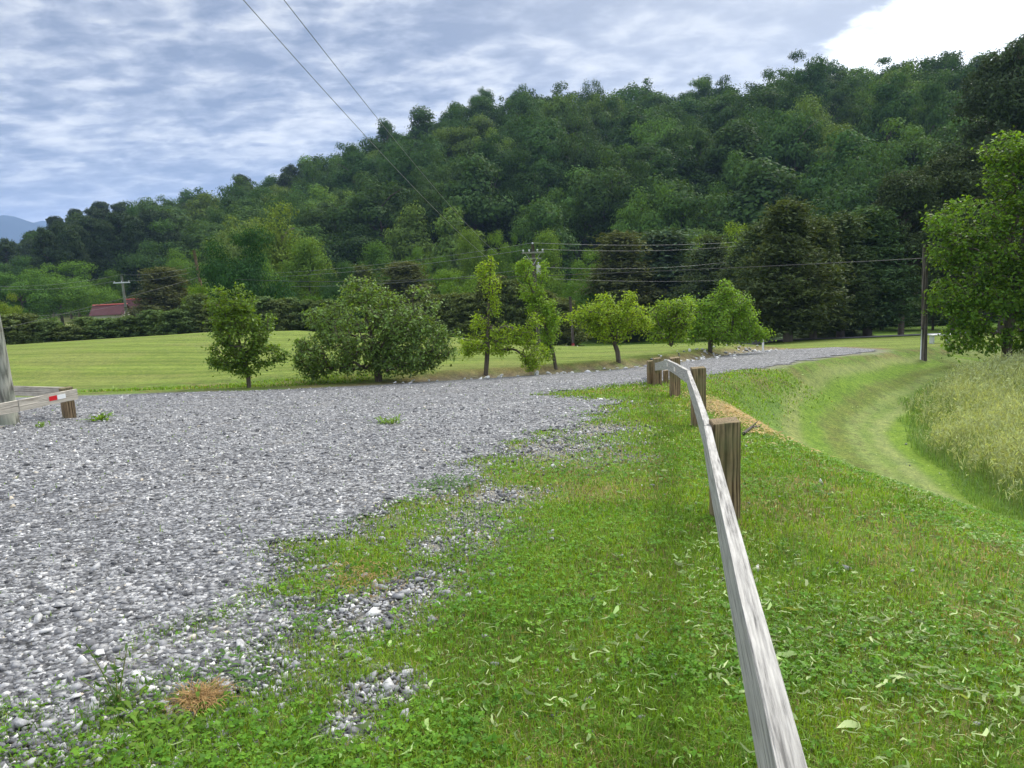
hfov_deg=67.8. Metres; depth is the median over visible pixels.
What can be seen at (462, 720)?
clover
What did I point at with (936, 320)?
cedar bush
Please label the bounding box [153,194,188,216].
broadleaf tree
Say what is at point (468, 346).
peach tree
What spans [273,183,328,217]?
broadleaf tree
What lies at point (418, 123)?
broadleaf tree
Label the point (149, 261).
broadleaf tree
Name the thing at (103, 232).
pine tree
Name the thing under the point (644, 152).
broadleaf tree
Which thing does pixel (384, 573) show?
dry tuft
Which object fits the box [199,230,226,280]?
broadleaf tree
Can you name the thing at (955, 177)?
pine tree
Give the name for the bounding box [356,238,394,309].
broadleaf tree
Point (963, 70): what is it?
broadleaf tree
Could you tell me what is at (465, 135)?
broadleaf tree
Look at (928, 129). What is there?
broadleaf tree
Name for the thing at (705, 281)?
cedar tree
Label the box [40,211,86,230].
broadleaf tree
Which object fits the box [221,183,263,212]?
broadleaf tree
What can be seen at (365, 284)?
power line
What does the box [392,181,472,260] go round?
broadleaf tree
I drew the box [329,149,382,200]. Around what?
broadleaf tree
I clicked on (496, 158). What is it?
broadleaf tree
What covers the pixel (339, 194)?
broadleaf tree
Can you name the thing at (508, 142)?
broadleaf tree
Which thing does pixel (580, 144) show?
broadleaf tree
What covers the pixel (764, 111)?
broadleaf tree
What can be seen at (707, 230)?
broadleaf tree
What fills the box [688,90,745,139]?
broadleaf tree
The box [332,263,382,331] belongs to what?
cedar tree
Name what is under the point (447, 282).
broadleaf tree
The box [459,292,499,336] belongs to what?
cedar bush
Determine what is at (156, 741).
weed
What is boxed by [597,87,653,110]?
broadleaf tree
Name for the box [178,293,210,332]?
cedar bush
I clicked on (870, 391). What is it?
ground
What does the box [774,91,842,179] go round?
broadleaf tree
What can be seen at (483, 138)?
broadleaf tree
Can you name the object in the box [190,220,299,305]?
broadleaf tree
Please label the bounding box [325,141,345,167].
broadleaf tree
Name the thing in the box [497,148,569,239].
broadleaf tree
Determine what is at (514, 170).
broadleaf tree
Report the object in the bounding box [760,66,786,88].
broadleaf tree
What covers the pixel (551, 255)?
broadleaf tree
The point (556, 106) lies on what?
broadleaf tree
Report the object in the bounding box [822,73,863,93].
broadleaf tree
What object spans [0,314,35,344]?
cedar bush
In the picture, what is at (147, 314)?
cedar bush
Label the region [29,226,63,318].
pine tree
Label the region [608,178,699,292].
broadleaf tree
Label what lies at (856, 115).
broadleaf tree
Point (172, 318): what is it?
cedar bush
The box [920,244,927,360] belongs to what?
utility pole
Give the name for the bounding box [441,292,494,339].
cedar bush
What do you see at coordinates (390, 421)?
weed
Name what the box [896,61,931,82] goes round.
broadleaf tree
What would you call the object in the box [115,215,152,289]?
pine tree
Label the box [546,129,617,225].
broadleaf tree
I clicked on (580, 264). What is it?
broadleaf tree
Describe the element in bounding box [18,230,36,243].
pine tree
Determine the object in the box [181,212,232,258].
broadleaf tree
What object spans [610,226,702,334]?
cedar tree
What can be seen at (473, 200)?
broadleaf tree
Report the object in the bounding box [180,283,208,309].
broadleaf tree
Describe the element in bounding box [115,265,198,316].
cedar tree
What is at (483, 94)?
broadleaf tree
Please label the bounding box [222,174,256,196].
broadleaf tree
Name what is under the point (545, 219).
broadleaf tree
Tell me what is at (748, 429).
fallen stick
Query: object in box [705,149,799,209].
broadleaf tree
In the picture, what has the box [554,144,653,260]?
broadleaf tree
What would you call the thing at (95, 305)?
power line
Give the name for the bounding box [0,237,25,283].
pine tree
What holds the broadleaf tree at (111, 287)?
on the ground at (870, 391)
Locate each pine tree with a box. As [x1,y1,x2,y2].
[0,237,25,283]
[16,243,21,267]
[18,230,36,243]
[19,238,32,268]
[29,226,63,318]
[29,242,34,269]
[45,215,63,230]
[49,220,72,318]
[55,227,92,316]
[65,208,82,220]
[68,224,97,315]
[75,215,100,268]
[83,206,98,216]
[90,218,122,279]
[91,201,109,210]
[91,207,109,220]
[104,211,133,248]
[110,201,133,215]
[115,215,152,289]
[138,209,157,239]
[148,211,182,258]
[178,202,189,217]
[230,173,253,198]
[276,173,294,193]
[278,163,299,181]
[869,169,950,334]
[907,144,1020,329]
[928,118,1023,329]
[931,35,1023,329]
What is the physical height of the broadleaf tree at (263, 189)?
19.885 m
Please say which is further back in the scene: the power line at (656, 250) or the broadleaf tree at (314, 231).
the broadleaf tree at (314, 231)
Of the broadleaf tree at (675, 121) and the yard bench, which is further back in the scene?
the broadleaf tree at (675, 121)
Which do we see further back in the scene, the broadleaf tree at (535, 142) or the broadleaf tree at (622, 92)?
the broadleaf tree at (622, 92)
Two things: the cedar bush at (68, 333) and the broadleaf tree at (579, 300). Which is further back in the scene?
the broadleaf tree at (579, 300)
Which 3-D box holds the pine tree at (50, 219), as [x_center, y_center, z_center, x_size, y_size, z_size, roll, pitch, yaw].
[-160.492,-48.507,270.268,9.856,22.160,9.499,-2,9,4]
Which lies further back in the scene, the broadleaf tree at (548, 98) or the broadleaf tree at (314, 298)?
the broadleaf tree at (548, 98)
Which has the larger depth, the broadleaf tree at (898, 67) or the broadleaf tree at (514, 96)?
the broadleaf tree at (514, 96)
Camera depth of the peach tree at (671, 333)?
29.13 m
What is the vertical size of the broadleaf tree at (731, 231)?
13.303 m
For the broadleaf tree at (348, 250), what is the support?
on the ground at (870, 391)
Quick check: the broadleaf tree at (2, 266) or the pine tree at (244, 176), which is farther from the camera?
the pine tree at (244, 176)
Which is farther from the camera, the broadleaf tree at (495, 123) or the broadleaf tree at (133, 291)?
the broadleaf tree at (495, 123)
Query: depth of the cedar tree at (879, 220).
55.93 m
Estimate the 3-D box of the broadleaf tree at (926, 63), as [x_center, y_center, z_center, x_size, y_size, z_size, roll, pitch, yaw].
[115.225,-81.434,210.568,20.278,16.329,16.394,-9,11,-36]
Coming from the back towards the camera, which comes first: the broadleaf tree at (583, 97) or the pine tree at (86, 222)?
the broadleaf tree at (583, 97)
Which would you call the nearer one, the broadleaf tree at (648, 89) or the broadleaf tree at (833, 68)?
the broadleaf tree at (833, 68)
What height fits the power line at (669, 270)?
0.220 m
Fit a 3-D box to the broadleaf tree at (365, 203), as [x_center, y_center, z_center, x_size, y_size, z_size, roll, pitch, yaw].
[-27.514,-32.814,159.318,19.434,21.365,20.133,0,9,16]
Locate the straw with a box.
[674,385,834,456]
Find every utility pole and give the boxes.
[0,316,19,424]
[113,275,129,315]
[192,250,201,286]
[522,242,543,343]
[569,297,574,345]
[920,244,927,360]
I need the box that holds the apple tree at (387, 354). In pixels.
[288,275,464,383]
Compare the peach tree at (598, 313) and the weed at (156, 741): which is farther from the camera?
the peach tree at (598, 313)
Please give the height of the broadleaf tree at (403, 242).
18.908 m
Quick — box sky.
[0,0,1023,222]
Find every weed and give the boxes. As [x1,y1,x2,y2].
[35,421,50,427]
[62,684,221,767]
[73,643,159,706]
[79,411,115,420]
[125,645,289,721]
[368,414,402,423]
[389,470,484,498]
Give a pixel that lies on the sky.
(111, 102)
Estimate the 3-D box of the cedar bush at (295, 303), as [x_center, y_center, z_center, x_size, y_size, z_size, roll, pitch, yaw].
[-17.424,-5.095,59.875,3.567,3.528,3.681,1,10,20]
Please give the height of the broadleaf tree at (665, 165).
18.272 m
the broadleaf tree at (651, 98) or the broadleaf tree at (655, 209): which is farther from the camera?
the broadleaf tree at (651, 98)
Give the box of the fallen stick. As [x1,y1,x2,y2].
[742,421,759,434]
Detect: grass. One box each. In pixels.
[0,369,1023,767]
[895,360,1023,521]
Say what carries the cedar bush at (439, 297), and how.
on the ground at (870, 391)
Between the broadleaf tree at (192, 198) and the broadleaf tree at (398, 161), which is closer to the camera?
the broadleaf tree at (398, 161)
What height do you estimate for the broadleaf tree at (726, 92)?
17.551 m
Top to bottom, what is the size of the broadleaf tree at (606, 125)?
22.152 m
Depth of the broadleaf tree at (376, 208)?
166.67 m
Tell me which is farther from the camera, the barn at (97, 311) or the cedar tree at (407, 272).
the barn at (97, 311)
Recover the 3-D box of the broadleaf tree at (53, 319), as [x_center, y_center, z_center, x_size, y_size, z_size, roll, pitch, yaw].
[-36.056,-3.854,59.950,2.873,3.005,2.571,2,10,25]
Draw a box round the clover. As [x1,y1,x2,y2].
[0,392,1023,767]
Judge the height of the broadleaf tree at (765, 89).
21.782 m
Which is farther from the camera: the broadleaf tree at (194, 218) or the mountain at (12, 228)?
the mountain at (12, 228)
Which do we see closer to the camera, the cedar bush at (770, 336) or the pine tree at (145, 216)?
the cedar bush at (770, 336)
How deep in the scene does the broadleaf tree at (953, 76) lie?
160.02 m
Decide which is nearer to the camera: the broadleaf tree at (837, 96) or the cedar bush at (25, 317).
the cedar bush at (25, 317)
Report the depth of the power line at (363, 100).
18.72 m
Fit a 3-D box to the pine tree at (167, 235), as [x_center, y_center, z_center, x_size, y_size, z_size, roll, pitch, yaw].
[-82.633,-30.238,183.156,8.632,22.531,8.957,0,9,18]
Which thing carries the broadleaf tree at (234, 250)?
on the ground at (870, 391)
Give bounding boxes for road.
[58,330,1017,344]
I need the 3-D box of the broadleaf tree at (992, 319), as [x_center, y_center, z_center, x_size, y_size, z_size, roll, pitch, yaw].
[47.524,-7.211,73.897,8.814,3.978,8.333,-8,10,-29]
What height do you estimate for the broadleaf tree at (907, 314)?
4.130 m
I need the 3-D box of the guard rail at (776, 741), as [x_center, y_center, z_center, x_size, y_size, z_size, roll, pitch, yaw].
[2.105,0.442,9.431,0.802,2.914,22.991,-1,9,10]
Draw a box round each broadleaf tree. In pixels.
[0,263,16,305]
[0,271,61,319]
[0,292,24,315]
[5,252,62,314]
[12,259,122,325]
[15,230,37,252]
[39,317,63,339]
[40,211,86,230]
[61,276,132,315]
[90,265,139,303]
[92,234,170,291]
[117,260,142,295]
[124,217,202,292]
[125,197,160,218]
[126,202,146,222]
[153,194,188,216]
[157,205,192,245]
[163,248,214,297]
[164,218,225,285]
[176,186,204,208]
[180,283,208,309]
[181,212,206,228]
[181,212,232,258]
[183,190,219,224]
[189,193,200,214]
[190,205,227,246]
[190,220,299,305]
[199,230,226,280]
[210,185,252,208]
[213,214,275,273]
[214,203,278,232]
[217,196,267,225]
[219,194,232,209]
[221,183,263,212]
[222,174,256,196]
[225,176,268,199]
[238,253,283,298]
[241,198,338,299]
[247,185,276,216]
[251,187,317,251]
[255,184,292,205]
[257,173,279,188]
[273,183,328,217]
[273,232,339,319]
[286,224,342,294]
[288,159,347,193]
[293,154,326,180]
[293,183,352,228]
[294,162,320,201]
[295,154,311,171]
[298,199,364,257]
[299,156,333,182]
[302,295,339,310]
[315,260,363,326]
[317,190,355,207]
[317,223,390,282]
[321,153,351,186]
[322,178,421,259]
[323,189,398,240]
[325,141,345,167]
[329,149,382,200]
[330,187,350,202]
[332,142,364,180]
[341,135,384,171]
[352,168,388,212]
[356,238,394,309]
[365,149,379,172]
[369,117,399,145]
[369,137,406,179]
[377,131,422,157]
[377,132,464,211]
[377,167,414,210]
[382,200,440,282]
[389,105,438,150]
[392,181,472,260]
[397,147,459,205]
[402,245,449,293]
[407,175,445,240]
[419,203,489,294]
[422,137,466,174]
[424,101,470,142]
[424,268,478,335]
[428,113,497,172]
[428,147,525,249]
[431,118,451,143]
[435,104,475,162]
[441,156,494,184]
[454,227,489,289]
[463,96,507,129]
[466,113,499,149]
[467,86,495,118]
[471,127,518,159]
[472,130,517,214]
[473,125,502,150]
[473,231,516,280]
[479,143,525,192]
[493,83,527,130]
[496,107,547,149]
[497,88,537,130]
[497,92,543,128]
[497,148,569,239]
[501,112,581,204]
[504,90,546,115]
[504,195,581,295]
[504,232,532,300]
[508,188,586,257]
[510,145,572,213]
[510,148,531,175]
[523,128,613,183]
[524,225,568,304]
[535,80,579,108]
[535,92,579,125]
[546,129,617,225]
[551,100,604,144]
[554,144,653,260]
[555,165,612,240]
[559,272,606,341]
[563,246,614,307]
[572,80,608,108]
[573,91,627,143]
[595,95,620,142]
[595,155,649,236]
[596,103,651,173]
[596,178,710,239]
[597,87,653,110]
[597,126,625,166]
[602,100,636,118]
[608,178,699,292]
[610,127,708,199]
[614,114,689,178]
[623,143,714,224]
[623,172,740,249]
[624,77,654,102]
[627,111,674,146]
[628,91,675,116]
[642,100,686,127]
[645,90,668,105]
[650,113,683,139]
[666,74,720,106]
[674,96,711,131]
[675,208,735,258]
[677,75,715,116]
[682,115,775,196]
[682,123,731,211]
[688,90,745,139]
[689,152,811,247]
[694,220,747,292]
[700,91,753,141]
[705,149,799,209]
[706,74,732,99]
[711,81,760,117]
[711,87,740,101]
[721,87,792,128]
[722,102,778,171]
[737,82,789,110]
[737,104,827,194]
[754,108,833,202]
[755,66,810,95]
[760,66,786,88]
[773,78,831,143]
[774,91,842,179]
[779,48,811,88]
[789,125,888,211]
[790,56,839,123]
[798,121,875,200]
[802,182,878,249]
[809,53,855,83]
[809,138,918,215]
[814,82,858,126]
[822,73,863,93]
[823,71,854,95]
[825,72,872,124]
[830,66,953,125]
[839,65,877,80]
[843,97,896,163]
[852,117,972,177]
[853,59,929,157]
[858,69,927,154]
[859,70,963,117]
[866,56,892,77]
[866,62,899,94]
[875,51,978,101]
[881,303,920,325]
[888,104,981,139]
[894,124,956,170]
[894,295,970,329]
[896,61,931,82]
[899,66,965,149]
[902,138,970,202]
[913,125,1023,362]
[916,56,935,71]
[924,50,967,73]
[927,116,979,147]
[952,83,981,120]
[961,309,1022,322]
[963,53,989,71]
[965,42,1010,63]
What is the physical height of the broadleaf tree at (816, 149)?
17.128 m
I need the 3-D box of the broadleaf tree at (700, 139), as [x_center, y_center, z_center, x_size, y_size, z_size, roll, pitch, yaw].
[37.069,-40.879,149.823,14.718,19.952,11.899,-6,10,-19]
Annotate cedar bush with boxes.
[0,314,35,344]
[3,312,40,343]
[13,319,59,343]
[24,320,65,342]
[44,324,93,341]
[65,316,100,338]
[73,317,124,339]
[111,315,146,336]
[128,309,163,335]
[143,312,175,334]
[155,308,203,334]
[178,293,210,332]
[189,303,231,331]
[245,296,283,329]
[259,299,301,329]
[273,297,308,329]
[293,299,321,329]
[299,299,349,331]
[398,302,437,328]
[423,294,455,334]
[432,292,467,334]
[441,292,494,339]
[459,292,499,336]
[470,274,518,343]
[489,278,533,344]
[513,284,544,344]
[531,289,567,344]
[541,297,592,345]
[739,331,782,340]
[767,336,802,339]
[794,332,829,338]
[817,329,848,337]
[826,330,872,337]
[885,318,931,326]
[911,315,948,325]
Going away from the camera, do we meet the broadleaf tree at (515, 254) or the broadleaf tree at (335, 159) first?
the broadleaf tree at (515, 254)
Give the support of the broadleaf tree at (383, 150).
on the ground at (870, 391)
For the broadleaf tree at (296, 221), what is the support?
on the ground at (870, 391)
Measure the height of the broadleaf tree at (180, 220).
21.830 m
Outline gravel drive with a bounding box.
[0,347,876,763]
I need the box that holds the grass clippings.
[0,362,1023,767]
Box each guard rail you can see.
[0,386,77,417]
[647,357,807,767]
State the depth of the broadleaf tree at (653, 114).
182.58 m
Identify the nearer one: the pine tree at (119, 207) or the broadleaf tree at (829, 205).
the broadleaf tree at (829, 205)
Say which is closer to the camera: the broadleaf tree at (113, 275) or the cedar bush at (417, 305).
the cedar bush at (417, 305)
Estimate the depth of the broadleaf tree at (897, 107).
143.38 m
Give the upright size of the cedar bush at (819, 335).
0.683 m
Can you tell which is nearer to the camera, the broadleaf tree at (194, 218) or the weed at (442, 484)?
the weed at (442, 484)
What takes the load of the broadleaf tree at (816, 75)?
on the ground at (870, 391)
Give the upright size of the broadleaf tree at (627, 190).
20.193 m
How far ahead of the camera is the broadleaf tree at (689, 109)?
199.37 m
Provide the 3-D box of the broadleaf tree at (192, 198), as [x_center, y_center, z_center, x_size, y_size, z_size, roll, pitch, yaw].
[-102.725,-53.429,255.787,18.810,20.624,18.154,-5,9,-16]
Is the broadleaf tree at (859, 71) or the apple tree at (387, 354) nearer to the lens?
the apple tree at (387, 354)
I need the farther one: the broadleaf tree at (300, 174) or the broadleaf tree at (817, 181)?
the broadleaf tree at (300, 174)
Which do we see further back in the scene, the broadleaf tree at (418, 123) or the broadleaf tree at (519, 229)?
the broadleaf tree at (418, 123)
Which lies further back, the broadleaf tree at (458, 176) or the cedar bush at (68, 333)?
the broadleaf tree at (458, 176)
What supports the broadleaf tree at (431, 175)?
on the ground at (870, 391)
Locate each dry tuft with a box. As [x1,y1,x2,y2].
[160,676,244,715]
[287,552,423,603]
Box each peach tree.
[452,255,549,375]
[558,289,656,362]
[643,295,698,347]
[681,279,776,352]
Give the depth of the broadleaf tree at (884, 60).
212.51 m
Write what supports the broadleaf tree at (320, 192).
on the ground at (870, 391)
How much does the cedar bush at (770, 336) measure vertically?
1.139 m
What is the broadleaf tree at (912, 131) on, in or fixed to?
on the ground at (870, 391)
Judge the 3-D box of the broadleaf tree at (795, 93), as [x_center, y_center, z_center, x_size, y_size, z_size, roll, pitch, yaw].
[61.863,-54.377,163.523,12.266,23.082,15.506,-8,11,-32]
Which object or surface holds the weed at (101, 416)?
on the gravel drive
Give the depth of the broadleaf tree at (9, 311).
77.46 m
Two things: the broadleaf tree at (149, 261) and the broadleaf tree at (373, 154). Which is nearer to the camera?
the broadleaf tree at (149, 261)
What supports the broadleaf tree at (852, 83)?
on the ground at (870, 391)
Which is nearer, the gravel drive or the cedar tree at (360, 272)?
the gravel drive
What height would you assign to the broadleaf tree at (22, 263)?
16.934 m
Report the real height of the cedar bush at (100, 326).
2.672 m
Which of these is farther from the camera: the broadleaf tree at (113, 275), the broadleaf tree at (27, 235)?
the broadleaf tree at (27, 235)
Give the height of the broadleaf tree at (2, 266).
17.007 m
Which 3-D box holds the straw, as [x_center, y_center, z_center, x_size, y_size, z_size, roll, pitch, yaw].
[3.648,0.463,12.982,1.890,0.961,9.019,-1,9,8]
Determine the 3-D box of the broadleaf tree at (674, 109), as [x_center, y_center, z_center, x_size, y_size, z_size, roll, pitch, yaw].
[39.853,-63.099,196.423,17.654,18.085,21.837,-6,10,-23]
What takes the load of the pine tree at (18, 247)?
on the ground at (870, 391)
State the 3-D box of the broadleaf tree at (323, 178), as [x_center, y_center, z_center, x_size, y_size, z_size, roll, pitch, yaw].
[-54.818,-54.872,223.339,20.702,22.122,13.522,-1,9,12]
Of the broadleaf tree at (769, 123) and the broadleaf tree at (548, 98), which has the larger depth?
the broadleaf tree at (548, 98)
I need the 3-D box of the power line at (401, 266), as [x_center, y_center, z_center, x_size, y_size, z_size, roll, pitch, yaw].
[-15.964,-9.898,65.066,43.622,1.133,0.018,5,12,40]
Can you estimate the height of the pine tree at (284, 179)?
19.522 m
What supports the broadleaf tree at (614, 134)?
on the ground at (870, 391)
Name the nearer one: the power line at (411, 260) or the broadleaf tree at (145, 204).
the power line at (411, 260)
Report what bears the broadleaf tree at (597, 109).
on the ground at (870, 391)
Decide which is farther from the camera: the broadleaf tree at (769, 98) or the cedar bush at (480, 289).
the broadleaf tree at (769, 98)
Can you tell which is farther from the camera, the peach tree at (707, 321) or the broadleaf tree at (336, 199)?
the broadleaf tree at (336, 199)
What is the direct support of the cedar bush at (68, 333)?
on the ground at (870, 391)
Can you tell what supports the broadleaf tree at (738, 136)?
on the ground at (870, 391)
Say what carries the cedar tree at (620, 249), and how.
on the ground at (870, 391)
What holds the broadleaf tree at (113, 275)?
on the ground at (870, 391)
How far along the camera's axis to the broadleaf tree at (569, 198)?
149.64 m
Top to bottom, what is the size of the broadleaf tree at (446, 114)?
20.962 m
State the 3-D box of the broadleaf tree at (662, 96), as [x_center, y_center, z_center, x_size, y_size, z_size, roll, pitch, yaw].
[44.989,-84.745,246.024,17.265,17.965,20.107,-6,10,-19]
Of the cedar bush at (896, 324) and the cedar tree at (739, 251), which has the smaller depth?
the cedar tree at (739, 251)
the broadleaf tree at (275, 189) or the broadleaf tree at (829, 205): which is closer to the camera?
the broadleaf tree at (829, 205)
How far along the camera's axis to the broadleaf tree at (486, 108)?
230.65 m
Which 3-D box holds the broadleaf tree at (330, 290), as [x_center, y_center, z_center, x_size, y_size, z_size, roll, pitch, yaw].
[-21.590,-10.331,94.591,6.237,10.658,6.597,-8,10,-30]
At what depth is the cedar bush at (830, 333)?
59.64 m
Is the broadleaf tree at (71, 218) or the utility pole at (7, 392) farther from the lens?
the broadleaf tree at (71, 218)
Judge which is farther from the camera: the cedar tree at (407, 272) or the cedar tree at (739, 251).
the cedar tree at (407, 272)
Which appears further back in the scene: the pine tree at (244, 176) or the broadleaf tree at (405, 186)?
the pine tree at (244, 176)
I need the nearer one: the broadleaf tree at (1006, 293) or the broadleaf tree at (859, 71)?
the broadleaf tree at (1006, 293)
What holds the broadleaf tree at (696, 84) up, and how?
on the ground at (870, 391)
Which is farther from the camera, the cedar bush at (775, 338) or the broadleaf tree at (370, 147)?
the broadleaf tree at (370, 147)
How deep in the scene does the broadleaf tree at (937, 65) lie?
189.26 m
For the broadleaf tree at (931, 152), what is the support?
on the ground at (870, 391)
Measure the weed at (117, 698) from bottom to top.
0.309 m
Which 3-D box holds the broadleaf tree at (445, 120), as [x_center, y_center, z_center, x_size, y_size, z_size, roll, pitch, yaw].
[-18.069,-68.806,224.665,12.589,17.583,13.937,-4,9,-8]
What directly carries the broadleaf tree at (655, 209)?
on the ground at (870, 391)
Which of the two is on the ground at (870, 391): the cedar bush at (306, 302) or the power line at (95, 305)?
the cedar bush at (306, 302)
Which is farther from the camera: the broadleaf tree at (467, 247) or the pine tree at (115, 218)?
the pine tree at (115, 218)
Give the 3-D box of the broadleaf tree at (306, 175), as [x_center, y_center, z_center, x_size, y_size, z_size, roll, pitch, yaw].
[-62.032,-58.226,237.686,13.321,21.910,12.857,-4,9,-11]
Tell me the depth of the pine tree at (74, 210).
291.06 m
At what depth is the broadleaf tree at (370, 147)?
236.55 m
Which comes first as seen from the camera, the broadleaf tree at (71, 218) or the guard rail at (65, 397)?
the guard rail at (65, 397)
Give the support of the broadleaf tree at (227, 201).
on the ground at (870, 391)
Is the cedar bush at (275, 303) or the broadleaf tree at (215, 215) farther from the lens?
the broadleaf tree at (215, 215)
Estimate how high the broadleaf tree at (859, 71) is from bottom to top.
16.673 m
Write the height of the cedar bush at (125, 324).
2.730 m
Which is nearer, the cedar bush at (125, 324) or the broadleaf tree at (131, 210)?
the cedar bush at (125, 324)
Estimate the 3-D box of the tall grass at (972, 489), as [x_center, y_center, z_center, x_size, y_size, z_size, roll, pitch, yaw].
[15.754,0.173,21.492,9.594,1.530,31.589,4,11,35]
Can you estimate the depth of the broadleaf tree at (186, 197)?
286.57 m
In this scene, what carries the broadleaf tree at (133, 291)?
on the ground at (870, 391)
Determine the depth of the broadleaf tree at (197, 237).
170.87 m
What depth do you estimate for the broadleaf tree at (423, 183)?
161.98 m
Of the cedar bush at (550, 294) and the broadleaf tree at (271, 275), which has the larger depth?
the broadleaf tree at (271, 275)
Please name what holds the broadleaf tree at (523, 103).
on the ground at (870, 391)
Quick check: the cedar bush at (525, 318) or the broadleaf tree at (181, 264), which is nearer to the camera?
the cedar bush at (525, 318)
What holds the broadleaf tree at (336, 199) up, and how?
on the ground at (870, 391)
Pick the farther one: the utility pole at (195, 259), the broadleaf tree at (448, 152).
the broadleaf tree at (448, 152)
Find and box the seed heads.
[907,349,1023,501]
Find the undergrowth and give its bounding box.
[39,157,919,317]
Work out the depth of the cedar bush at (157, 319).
59.48 m
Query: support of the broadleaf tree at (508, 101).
on the ground at (870, 391)
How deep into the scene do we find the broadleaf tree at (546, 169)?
154.34 m
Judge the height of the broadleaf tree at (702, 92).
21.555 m
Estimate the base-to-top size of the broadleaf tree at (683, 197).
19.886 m
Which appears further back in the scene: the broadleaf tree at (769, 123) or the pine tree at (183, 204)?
the pine tree at (183, 204)
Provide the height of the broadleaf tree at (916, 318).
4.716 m
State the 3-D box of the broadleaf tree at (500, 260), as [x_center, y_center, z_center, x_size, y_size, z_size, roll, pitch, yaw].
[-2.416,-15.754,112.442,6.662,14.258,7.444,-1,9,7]
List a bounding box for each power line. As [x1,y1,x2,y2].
[3,278,194,328]
[201,250,521,277]
[208,277,348,281]
[214,271,509,286]
[243,0,497,265]
[267,243,528,273]
[284,0,493,250]
[352,258,921,281]
[545,246,734,250]
[546,242,731,244]
[547,262,724,268]
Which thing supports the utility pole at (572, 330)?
on the ground at (870, 391)
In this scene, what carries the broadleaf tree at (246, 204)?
on the ground at (870, 391)
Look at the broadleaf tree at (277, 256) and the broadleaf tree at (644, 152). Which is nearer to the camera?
the broadleaf tree at (277, 256)
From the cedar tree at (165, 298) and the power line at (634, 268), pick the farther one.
the cedar tree at (165, 298)
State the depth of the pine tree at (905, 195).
57.54 m
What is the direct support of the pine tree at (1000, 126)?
on the ground at (870, 391)
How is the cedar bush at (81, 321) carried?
on the ground at (870, 391)
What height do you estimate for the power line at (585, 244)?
0.404 m
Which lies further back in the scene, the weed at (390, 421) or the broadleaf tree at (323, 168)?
the broadleaf tree at (323, 168)
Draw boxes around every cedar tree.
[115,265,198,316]
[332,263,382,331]
[361,260,441,330]
[573,229,668,341]
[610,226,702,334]
[667,234,733,332]
[708,227,751,329]
[724,218,796,340]
[731,195,854,341]
[795,215,858,338]
[822,210,889,336]
[824,205,932,335]
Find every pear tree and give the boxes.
[201,281,290,387]
[512,256,563,369]
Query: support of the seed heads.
on the ground at (870, 391)
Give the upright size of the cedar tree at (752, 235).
9.108 m
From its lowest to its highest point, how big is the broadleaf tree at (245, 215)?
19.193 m
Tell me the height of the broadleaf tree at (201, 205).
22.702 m
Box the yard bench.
[927,333,950,343]
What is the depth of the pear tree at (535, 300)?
25.02 m
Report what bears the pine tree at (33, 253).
on the ground at (870, 391)
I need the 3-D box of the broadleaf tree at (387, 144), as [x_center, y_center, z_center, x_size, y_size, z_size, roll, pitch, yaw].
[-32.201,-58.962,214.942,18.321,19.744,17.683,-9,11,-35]
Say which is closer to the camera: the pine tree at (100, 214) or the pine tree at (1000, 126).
the pine tree at (1000, 126)
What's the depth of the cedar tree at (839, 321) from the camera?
51.64 m
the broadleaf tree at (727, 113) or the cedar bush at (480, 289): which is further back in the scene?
the broadleaf tree at (727, 113)
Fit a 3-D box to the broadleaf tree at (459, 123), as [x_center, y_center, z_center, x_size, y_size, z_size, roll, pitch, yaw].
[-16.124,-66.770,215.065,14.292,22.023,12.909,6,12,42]
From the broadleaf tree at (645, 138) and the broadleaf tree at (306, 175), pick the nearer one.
the broadleaf tree at (645, 138)
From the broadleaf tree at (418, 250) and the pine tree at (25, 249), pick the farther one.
the pine tree at (25, 249)
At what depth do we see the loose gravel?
4.66 m
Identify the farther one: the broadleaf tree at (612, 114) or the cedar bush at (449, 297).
the broadleaf tree at (612, 114)
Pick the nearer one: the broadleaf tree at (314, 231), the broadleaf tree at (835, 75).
the broadleaf tree at (314, 231)
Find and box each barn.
[89,303,131,318]
[126,298,151,314]
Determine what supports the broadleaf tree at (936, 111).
on the ground at (870, 391)
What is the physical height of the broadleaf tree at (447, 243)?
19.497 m
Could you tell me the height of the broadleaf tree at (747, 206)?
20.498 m
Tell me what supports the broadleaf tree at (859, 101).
on the ground at (870, 391)
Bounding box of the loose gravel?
[0,377,1014,767]
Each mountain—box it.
[0,215,45,242]
[34,221,47,225]
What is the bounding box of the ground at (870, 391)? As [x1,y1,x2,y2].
[6,149,1023,767]
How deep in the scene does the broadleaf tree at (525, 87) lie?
239.59 m
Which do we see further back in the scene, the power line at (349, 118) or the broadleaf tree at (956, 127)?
the broadleaf tree at (956, 127)
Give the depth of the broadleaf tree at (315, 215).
159.41 m
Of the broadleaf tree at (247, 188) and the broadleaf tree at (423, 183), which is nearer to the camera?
the broadleaf tree at (423, 183)
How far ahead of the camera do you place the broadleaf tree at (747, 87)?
205.72 m
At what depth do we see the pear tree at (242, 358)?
20.89 m
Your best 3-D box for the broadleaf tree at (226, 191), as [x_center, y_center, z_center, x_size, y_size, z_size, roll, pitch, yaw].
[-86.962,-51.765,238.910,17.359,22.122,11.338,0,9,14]

